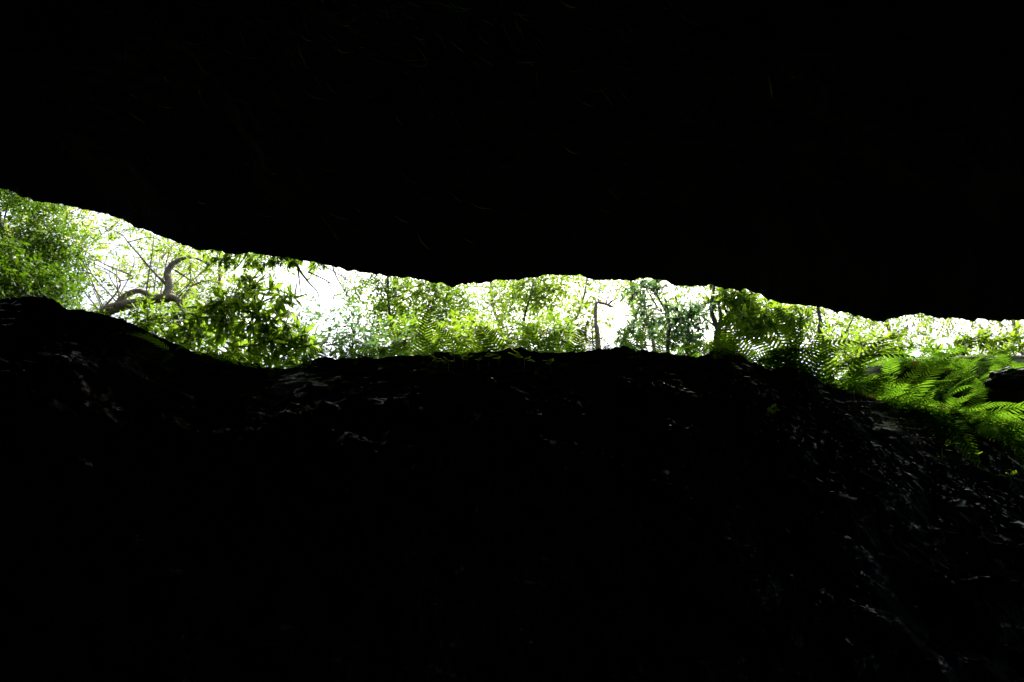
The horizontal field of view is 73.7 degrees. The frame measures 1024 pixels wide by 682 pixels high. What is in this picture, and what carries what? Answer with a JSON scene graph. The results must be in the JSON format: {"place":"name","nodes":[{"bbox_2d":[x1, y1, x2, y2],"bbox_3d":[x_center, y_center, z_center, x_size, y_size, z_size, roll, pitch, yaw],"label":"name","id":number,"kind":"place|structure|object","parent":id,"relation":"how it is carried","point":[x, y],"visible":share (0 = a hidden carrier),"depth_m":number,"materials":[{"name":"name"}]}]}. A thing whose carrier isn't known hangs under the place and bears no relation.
{"place":"outdoors","nodes":[
{"label":"outdoors","id":0,"kind":"place"},
{"bbox_2d":[0,296,1023,681],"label":"rock slope","id":1,"kind":"structure","parent":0,"point":[184,514],"depth_m":3.55,"materials":[{"name":"stone"}]},
{"bbox_2d":[4,297,58,303],"bbox_3d":[-4.077,-0.213,5.804,0.643,0.289,0.501,0,-25,0],"label":"boulder","id":2,"kind":"object","parent":1,"relation":"on","point":[32,299],"visible":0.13,"depth_m":5.61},
{"bbox_2d":[99,307,145,330],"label":"fern","id":3,"kind":"object","parent":1,"relation":"on","point":[125,317],"visible":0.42,"depth_m":5.65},
{"bbox_2d":[105,312,156,328],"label":"fern","id":4,"kind":"object","parent":1,"relation":"on","point":[119,317],"visible":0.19,"depth_m":5.88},
{"bbox_2d":[102,331,188,347],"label":"fern","id":5,"kind":"object","parent":1,"relation":"on","point":[152,333],"visible":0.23,"depth_m":5.44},
{"bbox_2d":[125,333,205,362],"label":"fern","id":6,"kind":"object","parent":1,"relation":"on","point":[165,359],"visible":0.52,"depth_m":5.32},
{"bbox_2d":[175,342,244,360],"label":"fern","id":7,"kind":"object","parent":1,"relation":"on","point":[199,352],"visible":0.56,"depth_m":5.41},
{"bbox_2d":[202,343,268,367],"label":"fern","id":8,"kind":"object","parent":1,"relation":"on","point":[220,355],"visible":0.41,"depth_m":5.31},
{"bbox_2d":[200,350,278,366],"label":"fern","id":9,"kind":"object","parent":1,"relation":"on","point":[228,361],"visible":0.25,"depth_m":5.43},
{"bbox_2d":[261,347,309,376],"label":"fern","id":10,"kind":"object","parent":1,"relation":"on","point":[270,369],"visible":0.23,"depth_m":5.38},
{"bbox_2d":[276,350,299,372],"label":"fern","id":11,"kind":"object","parent":1,"relation":"on","point":[280,367],"visible":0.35,"depth_m":5.60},
{"bbox_2d":[254,347,343,368],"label":"fern","id":12,"kind":"object","parent":1,"relation":"on","point":[304,355],"visible":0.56,"depth_m":5.33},
{"bbox_2d":[282,354,331,367],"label":"fern","id":13,"kind":"object","parent":1,"relation":"on","point":[302,360],"visible":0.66,"depth_m":5.27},
{"bbox_2d":[310,338,361,358],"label":"fern","id":14,"kind":"object","parent":1,"relation":"on","point":[352,356],"visible":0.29,"depth_m":5.45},
{"bbox_2d":[324,346,394,358],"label":"fern","id":15,"kind":"object","parent":1,"relation":"on","point":[366,354],"visible":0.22,"depth_m":5.46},
{"bbox_2d":[353,348,385,358],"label":"fern","id":16,"kind":"object","parent":1,"relation":"on","point":[382,353],"visible":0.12,"depth_m":5.44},
{"bbox_2d":[347,342,405,356],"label":"fern","id":17,"kind":"object","parent":1,"relation":"on","point":[389,354],"visible":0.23,"depth_m":5.48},
{"bbox_2d":[395,346,409,359],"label":"seedling","id":18,"kind":"object","parent":1,"relation":"on","point":[404,349],"visible":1,"depth_m":5.30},
{"bbox_2d":[384,302,446,355],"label":"fern","id":19,"kind":"object","parent":1,"relation":"on","point":[410,352],"visible":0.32,"depth_m":5.47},
{"bbox_2d":[415,351,429,362],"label":"seedling","id":20,"kind":"object","parent":1,"relation":"on","point":[424,354],"visible":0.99,"depth_m":5.23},
{"bbox_2d":[408,327,439,354],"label":"fern","id":21,"kind":"object","parent":1,"relation":"on","point":[433,346],"visible":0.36,"depth_m":5.39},
{"bbox_2d":[428,320,499,355],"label":"fern","id":22,"kind":"object","parent":1,"relation":"on","point":[441,335],"visible":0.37,"depth_m":5.45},
{"bbox_2d":[449,329,528,354],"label":"fern","id":23,"kind":"object","parent":1,"relation":"on","point":[520,342],"visible":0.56,"depth_m":5.43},
{"bbox_2d":[473,325,534,351],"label":"fern","id":24,"kind":"object","parent":1,"relation":"on","point":[507,342],"visible":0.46,"depth_m":5.38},
{"bbox_2d":[508,349,520,364],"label":"seedling","id":25,"kind":"object","parent":1,"relation":"on","point":[517,352],"visible":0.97,"depth_m":5.07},
{"bbox_2d":[516,353,535,367],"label":"seedling","id":26,"kind":"object","parent":1,"relation":"on","point":[525,358],"visible":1,"depth_m":5.03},
{"bbox_2d":[499,322,589,352],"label":"fern","id":27,"kind":"object","parent":1,"relation":"on","point":[557,334],"visible":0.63,"depth_m":5.36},
{"bbox_2d":[543,358,553,372],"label":"seedling","id":28,"kind":"object","parent":1,"relation":"on","point":[550,360],"visible":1,"depth_m":4.97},
{"bbox_2d":[536,320,606,352],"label":"fern","id":29,"kind":"object","parent":1,"relation":"on","point":[575,347],"visible":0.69,"depth_m":5.27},
{"bbox_2d":[540,338,606,352],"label":"fern","id":30,"kind":"object","parent":1,"relation":"on","point":[561,347],"visible":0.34,"depth_m":5.30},
{"bbox_2d":[573,328,624,352],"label":"fern","id":31,"kind":"object","parent":1,"relation":"on","point":[594,347],"visible":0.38,"depth_m":5.24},
{"bbox_2d":[607,313,668,349],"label":"fern","id":32,"kind":"object","parent":1,"relation":"on","point":[640,339],"visible":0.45,"depth_m":5.28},
{"bbox_2d":[649,321,668,352],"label":"fern","id":33,"kind":"object","parent":1,"relation":"on","point":[660,338],"visible":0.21,"depth_m":5.20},
{"bbox_2d":[318,360,1023,645],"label":"stone chips","id":34,"kind":"object","parent":1,"relation":"on","point":[663,471],"visible":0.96,"depth_m":3.89,"materials":[{"name":"stone"}]},
{"bbox_2d":[658,338,705,355],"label":"fern","id":35,"kind":"object","parent":1,"relation":"on","point":[663,350],"visible":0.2,"depth_m":5.21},
{"bbox_2d":[684,348,713,356],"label":"fern","id":36,"kind":"object","parent":1,"relation":"on","point":[688,351],"visible":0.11,"depth_m":5.03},
{"bbox_2d":[662,305,737,356],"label":"fern","id":37,"kind":"object","parent":1,"relation":"on","point":[715,340],"visible":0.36,"depth_m":5.08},
{"bbox_2d":[684,311,775,361],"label":"fern","id":38,"kind":"object","parent":1,"relation":"on","point":[723,336],"visible":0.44,"depth_m":5.08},
{"bbox_2d":[709,343,763,365],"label":"fern","id":39,"kind":"object","parent":1,"relation":"on","point":[715,355],"visible":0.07,"depth_m":4.88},
{"bbox_2d":[674,311,825,368],"bbox_3d":[1.730,0.085,5.069,0.855,0.394,0.770,0,-25,0],"label":"fern","id":40,"kind":"object","parent":1,"relation":"on","point":[735,347],"visible":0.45,"depth_m":4.95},
{"bbox_2d":[744,346,760,363],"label":"fern","id":41,"kind":"object","parent":1,"relation":"on","point":[752,354],"visible":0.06,"depth_m":4.94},
{"bbox_2d":[762,407,776,420],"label":"seedling","id":42,"kind":"object","parent":1,"relation":"on","point":[769,409],"visible":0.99,"depth_m":4.20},
{"bbox_2d":[771,403,779,420],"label":"seedling","id":43,"kind":"object","parent":1,"relation":"on","point":[773,405],"visible":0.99,"depth_m":4.19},
{"bbox_2d":[752,347,827,371],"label":"fern","id":44,"kind":"object","parent":1,"relation":"on","point":[769,366],"visible":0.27,"depth_m":4.88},
{"bbox_2d":[751,315,855,368],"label":"fern","id":45,"kind":"object","parent":1,"relation":"on","point":[798,334],"visible":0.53,"depth_m":4.83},
{"bbox_2d":[768,333,870,384],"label":"fern","id":46,"kind":"object","parent":1,"relation":"on","point":[832,373],"visible":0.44,"depth_m":4.79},
{"bbox_2d":[736,308,920,376],"bbox_3d":[2.066,0.152,4.941,1.108,0.443,1.079,0,-25,0],"label":"fern","id":47,"kind":"object","parent":1,"relation":"on","point":[838,350],"visible":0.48,"depth_m":4.80,"materials":[{"name":"plant"}]},
{"bbox_2d":[828,376,840,393],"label":"seedling","id":48,"kind":"object","parent":1,"relation":"on","point":[831,380],"visible":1,"depth_m":4.62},
{"bbox_2d":[832,382,850,396],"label":"seedling","id":49,"kind":"object","parent":1,"relation":"on","point":[845,386],"visible":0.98,"depth_m":4.59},
{"bbox_2d":[801,327,915,391],"bbox_3d":[2.352,0.253,4.883,1.007,0.301,1.006,-12,-28,24],"label":"fern","id":50,"kind":"object","parent":1,"relation":"on","point":[870,364],"visible":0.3,"depth_m":4.72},
{"bbox_2d":[823,365,909,404],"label":"fern","id":51,"kind":"object","parent":1,"relation":"on","point":[857,375],"visible":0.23,"depth_m":4.65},
{"bbox_2d":[821,373,955,417],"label":"fern","id":52,"kind":"object","parent":1,"relation":"on","point":[860,389],"visible":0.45,"depth_m":4.62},
{"bbox_2d":[854,362,933,417],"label":"fern","id":53,"kind":"object","parent":1,"relation":"on","point":[887,395],"visible":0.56,"depth_m":4.54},
{"bbox_2d":[867,353,957,420],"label":"fern","id":54,"kind":"object","parent":1,"relation":"on","point":[913,395],"visible":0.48,"depth_m":4.43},
{"bbox_2d":[898,375,989,466],"bbox_3d":[2.776,0.572,4.417,0.690,0.724,0.643,18,-30,-34],"label":"fern","id":55,"kind":"object","parent":1,"relation":"on","point":[958,426],"visible":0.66,"depth_m":4.16,"materials":[{"name":"plant"}]},
{"bbox_2d":[883,381,1017,442],"bbox_3d":[2.712,0.573,4.433,0.890,0.476,0.526,-22,-33,39],"label":"fern","id":56,"kind":"object","parent":1,"relation":"on","point":[933,417],"visible":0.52,"depth_m":4.33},
{"bbox_2d":[941,440,959,457],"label":"seedling","id":57,"kind":"object","parent":1,"relation":"on","point":[948,443],"visible":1,"depth_m":3.99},
{"bbox_2d":[891,385,1014,417],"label":"fern","id":58,"kind":"object","parent":1,"relation":"on","point":[943,412],"visible":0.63,"depth_m":4.36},
{"bbox_2d":[925,401,1023,456],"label":"fern","id":59,"kind":"object","parent":1,"relation":"on","point":[981,413],"visible":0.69,"depth_m":4.20,"materials":[{"name":"plant"}]},
{"bbox_2d":[930,408,1023,427],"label":"fern","id":60,"kind":"object","parent":1,"relation":"on","point":[1016,416],"visible":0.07,"depth_m":4.51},
{"bbox_2d":[949,409,1023,441],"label":"fern","id":61,"kind":"object","parent":1,"relation":"on","point":[983,425],"visible":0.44,"depth_m":4.08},
{"bbox_2d":[965,417,1023,455],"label":"fern","id":62,"kind":"object","parent":1,"relation":"on","point":[1017,430],"visible":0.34,"depth_m":4.16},
{"bbox_2d":[971,419,1023,468],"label":"fern","id":63,"kind":"object","parent":1,"relation":"on","point":[1021,443],"visible":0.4,"depth_m":4.14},
{"bbox_2d":[983,410,1023,449],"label":"fern","id":64,"kind":"object","parent":1,"relation":"on","point":[1003,425],"visible":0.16,"depth_m":4.33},
{"bbox_2d":[1000,469,1016,487],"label":"seedling","id":65,"kind":"object","parent":1,"relation":"on","point":[1013,472],"visible":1,"depth_m":3.79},
{"bbox_2d":[0,0,1023,321],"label":"cave roof","id":66,"kind":"structure","parent":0,"point":[864,160],"depth_m":5.82,"materials":[{"name":"stone"}]},
{"bbox_2d":[0,193,1023,377],"label":"sky","id":67,"kind":"structure","parent":0,"point":[322,286],"materials":[{"name":"white"}]},
{"bbox_2d":[833,359,1023,433],"bbox_3d":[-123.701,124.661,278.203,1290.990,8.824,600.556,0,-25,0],"label":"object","id":68,"kind":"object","parent":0,"point":[1007,396],"depth_m":6.03,"materials":[{"name":"plant"}]},
{"bbox_2d":[0,197,56,251],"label":"broadleaf tree","id":69,"kind":"object","parent":68,"relation":"on","point":[5,223],"visible":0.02,"depth_m":20.21,"materials":[{"name":"green plant"}]},
{"bbox_2d":[0,188,117,310],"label":"broadleaf tree","id":70,"kind":"object","parent":68,"relation":"on","point":[23,272],"visible":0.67,"depth_m":10.16,"materials":[{"name":"green plant"}]},
{"bbox_2d":[0,199,245,351],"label":"broadleaf tree","id":71,"kind":"object","parent":68,"relation":"on","point":[86,212],"visible":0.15,"depth_m":17.59,"materials":[{"name":"green plant"}]},
{"bbox_2d":[45,214,236,322],"bbox_3d":[-6.691,-0.233,11.602,3.586,6.088,2.160,0,-25,0],"label":"crooked tree","id":72,"kind":"object","parent":68,"relation":"on","point":[122,302],"visible":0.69,"depth_m":11.74,"materials":[{"name":"green plant"}]},
{"bbox_2d":[115,298,219,352],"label":"leafy shrub","id":73,"kind":"object","parent":68,"relation":"on","point":[159,318],"visible":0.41,"depth_m":7.87,"materials":[{"name":"green plant"}]},
{"bbox_2d":[107,232,333,364],"bbox_3d":[-6.754,-0.130,15.645,6.484,9.929,4.787,0,-25,0],"label":"broadleaf tree","id":74,"kind":"object","parent":68,"relation":"on","point":[177,289],"visible":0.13,"depth_m":15.77,"materials":[{"name":"green plant"}]},
{"bbox_2d":[166,271,328,367],"bbox_3d":[-2.873,0.034,7.470,1.815,2.149,0.961,-6,-26,13],"label":"leafy shrub","id":75,"kind":"object","parent":68,"relation":"on","point":[271,333],"visible":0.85,"depth_m":7.42,"materials":[{"name":"green plant"}]},
{"bbox_2d":[193,248,363,311],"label":"drooping tree","id":76,"kind":"object","parent":68,"relation":"on","point":[250,258],"visible":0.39,"depth_m":8.18,"materials":[{"name":"green plant"}]},
{"bbox_2d":[274,299,328,359],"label":"leafy shrub","id":77,"kind":"object","parent":68,"relation":"on","point":[315,317],"visible":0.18,"depth_m":8.97,"materials":[{"name":"green plant"}]},
{"bbox_2d":[301,285,413,358],"bbox_3d":[-1.903,0.517,8.114,1.511,2.216,1.333,0,-25,0],"label":"leafy shrub","id":78,"kind":"object","parent":68,"relation":"on","point":[367,343],"visible":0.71,"depth_m":8.16,"materials":[{"name":"green plant"}]},
{"bbox_2d":[373,308,450,355],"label":"leafy shrub","id":79,"kind":"object","parent":68,"relation":"on","point":[394,331],"visible":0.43,"depth_m":8.72,"materials":[{"name":"green plant"}]},
{"bbox_2d":[330,271,496,351],"bbox_3d":[-1.562,0.064,11.082,2.706,5.596,1.741,0,-25,0],"label":"broadleaf tree","id":80,"kind":"object","parent":68,"relation":"on","point":[382,306],"visible":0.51,"depth_m":11.22,"materials":[{"name":"green plant"}]},
{"bbox_2d":[302,261,556,357],"bbox_3d":[-2.580,-0.197,15.483,7.213,9.939,4.798,0,-25,0],"label":"broadleaf tree","id":81,"kind":"object","parent":68,"relation":"on","point":[477,303],"visible":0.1,"depth_m":14.81,"materials":[{"name":"green plant"}]},
{"bbox_2d":[401,306,516,355],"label":"leafy shrub","id":82,"kind":"object","parent":68,"relation":"on","point":[456,325],"visible":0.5,"depth_m":8.17,"materials":[{"name":"green plant"}]},
{"bbox_2d":[448,305,543,353],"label":"leafy shrub","id":83,"kind":"object","parent":68,"relation":"on","point":[505,333],"visible":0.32,"depth_m":9.09,"materials":[{"name":"green plant"}]},
{"bbox_2d":[371,275,641,351],"bbox_3d":[0.144,-0.107,16.660,7.430,10.780,4.940,0,-25,0],"label":"broadleaf tree","id":84,"kind":"object","parent":68,"relation":"on","point":[497,320],"visible":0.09,"depth_m":16.98,"materials":[{"name":"green plant"}]},
{"bbox_2d":[487,274,582,345],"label":"slender tree","id":85,"kind":"object","parent":68,"relation":"on","point":[536,293],"visible":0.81,"depth_m":10.80,"materials":[{"name":"green plant"}]},
{"bbox_2d":[495,306,582,352],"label":"leafy shrub","id":86,"kind":"object","parent":68,"relation":"on","point":[534,327],"visible":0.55,"depth_m":8.98,"materials":[{"name":"green plant"}]},
{"bbox_2d":[536,274,619,352],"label":"slender tree","id":87,"kind":"object","parent":68,"relation":"on","point":[578,312],"visible":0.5,"depth_m":11.65,"materials":[{"name":"green plant"}]},
{"bbox_2d":[493,275,679,354],"bbox_3d":[2.104,-0.093,18.668,6.259,12.451,4.976,0,-25,0],"label":"broadleaf tree","id":88,"kind":"object","parent":68,"relation":"on","point":[614,303],"visible":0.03,"depth_m":19.40,"materials":[{"name":"green plant"}]},
{"bbox_2d":[580,282,630,347],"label":"bare tree","id":89,"kind":"object","parent":68,"relation":"on","point":[596,327],"visible":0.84,"depth_m":10.83,"materials":[{"name":"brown plant"}]},
{"bbox_2d":[599,341,656,350],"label":"fern","id":90,"kind":"object","parent":68,"relation":"on","point":[605,345],"visible":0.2,"depth_m":5.34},
{"bbox_2d":[613,278,717,356],"bbox_3d":[1.934,0.378,8.255,1.460,2.824,1.154,0,-25,0],"label":"leafy shrub","id":91,"kind":"object","parent":68,"relation":"on","point":[683,330],"visible":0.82,"depth_m":8.41,"materials":[{"name":"green plant"}]},
{"bbox_2d":[592,277,768,359],"bbox_3d":[4.335,-0.164,16.541,5.158,10.782,5.046,-4,-25,9],"label":"broadleaf tree","id":92,"kind":"object","parent":68,"relation":"on","point":[699,295],"visible":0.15,"depth_m":16.32,"materials":[{"name":"green plant"}]},
{"bbox_2d":[699,284,812,352],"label":"forked tree","id":93,"kind":"object","parent":68,"relation":"on","point":[747,304],"visible":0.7,"depth_m":8.76,"materials":[{"name":"green plant"}]},
{"bbox_2d":[671,286,944,371],"bbox_3d":[6.604,-0.137,14.568,7.393,9.160,5.089,0,-25,0],"label":"broadleaf tree","id":94,"kind":"object","parent":68,"relation":"on","point":[873,322],"visible":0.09,"depth_m":14.48,"materials":[{"name":"green plant"}]},
{"bbox_2d":[773,304,845,368],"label":"slender tree","id":95,"kind":"object","parent":68,"relation":"on","point":[812,329],"visible":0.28,"depth_m":12.38,"materials":[{"name":"green plant"}]},
{"bbox_2d":[814,314,902,370],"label":"tree","id":96,"kind":"object","parent":68,"relation":"on","point":[846,331],"visible":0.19,"depth_m":9.94,"materials":[{"name":"green plant"}]},
{"bbox_2d":[814,316,931,377],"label":"leafy shrub","id":97,"kind":"object","parent":68,"relation":"on","point":[856,353],"visible":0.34,"depth_m":7.29,"materials":[{"name":"green plant"}]},
{"bbox_2d":[796,305,1023,370],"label":"broadleaf tree","id":98,"kind":"object","parent":68,"relation":"on","point":[947,321],"visible":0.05,"depth_m":17.37,"materials":[{"name":"green plant"}]},
{"bbox_2d":[876,359,945,406],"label":"fern","id":99,"kind":"object","parent":68,"relation":"on","point":[890,366],"visible":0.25,"depth_m":5.91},
{"bbox_2d":[865,347,962,372],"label":"fern","id":100,"kind":"object","parent":68,"relation":"on","point":[901,367],"visible":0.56,"depth_m":6.24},
{"bbox_2d":[881,349,946,370],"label":"fern","id":101,"kind":"object","parent":68,"relation":"on","point":[907,364],"visible":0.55,"depth_m":6.22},
{"bbox_2d":[890,334,970,377],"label":"fern","id":102,"kind":"object","parent":68,"relation":"on","point":[938,339],"visible":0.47,"depth_m":6.26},
{"bbox_2d":[895,345,967,383],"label":"fern","id":103,"kind":"object","parent":68,"relation":"on","point":[941,355],"visible":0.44,"depth_m":6.13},
{"bbox_2d":[910,350,983,396],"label":"fern","id":104,"kind":"object","parent":68,"relation":"on","point":[960,369],"visible":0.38,"depth_m":6.15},
{"bbox_2d":[886,354,1023,367],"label":"fallen log","id":105,"kind":"object","parent":68,"relation":"on","point":[1019,357],"visible":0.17,"depth_m":6.55,"materials":[{"name":"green plant"}]},
{"bbox_2d":[888,321,1023,359],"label":"leafy shrub","id":106,"kind":"object","parent":68,"relation":"on","point":[981,336],"visible":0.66,"depth_m":9.31,"materials":[{"name":"green plant"}]},
{"bbox_2d":[928,368,989,408],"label":"fern","id":107,"kind":"object","parent":68,"relation":"on","point":[956,375],"visible":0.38,"depth_m":5.86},
{"bbox_2d":[941,358,987,379],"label":"fern","id":108,"kind":"object","parent":68,"relation":"on","point":[955,361],"visible":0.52,"depth_m":6.13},
{"bbox_2d":[943,349,988,402],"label":"fern","id":109,"kind":"object","parent":68,"relation":"on","point":[968,375],"visible":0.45,"depth_m":5.83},
{"bbox_2d":[920,317,1023,354],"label":"broadleaf tree","id":110,"kind":"object","parent":68,"relation":"on","point":[1001,325],"visible":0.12,"depth_m":15.67,"materials":[{"name":"green plant"}]},
{"bbox_2d":[945,378,1008,416],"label":"fern","id":111,"kind":"object","parent":68,"relation":"on","point":[979,384],"visible":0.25,"depth_m":5.66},
{"bbox_2d":[947,357,1022,380],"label":"fern","id":112,"kind":"object","parent":68,"relation":"on","point":[981,367],"visible":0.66,"depth_m":6.20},
{"bbox_2d":[957,363,1023,399],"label":"fern","id":113,"kind":"object","parent":68,"relation":"on","point":[1016,366],"visible":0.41,"depth_m":5.92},
{"bbox_2d":[967,336,1023,366],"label":"fern","id":114,"kind":"object","parent":68,"relation":"on","point":[1005,354],"visible":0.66,"depth_m":6.29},
{"bbox_2d":[972,363,1023,384],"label":"fern","id":115,"kind":"object","parent":68,"relation":"on","point":[993,368],"visible":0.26,"depth_m":5.97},
{"bbox_2d":[984,366,1023,391],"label":"boulder","id":116,"kind":"object","parent":68,"relation":"on","point":[1012,379],"visible":0.95,"depth_m":5.83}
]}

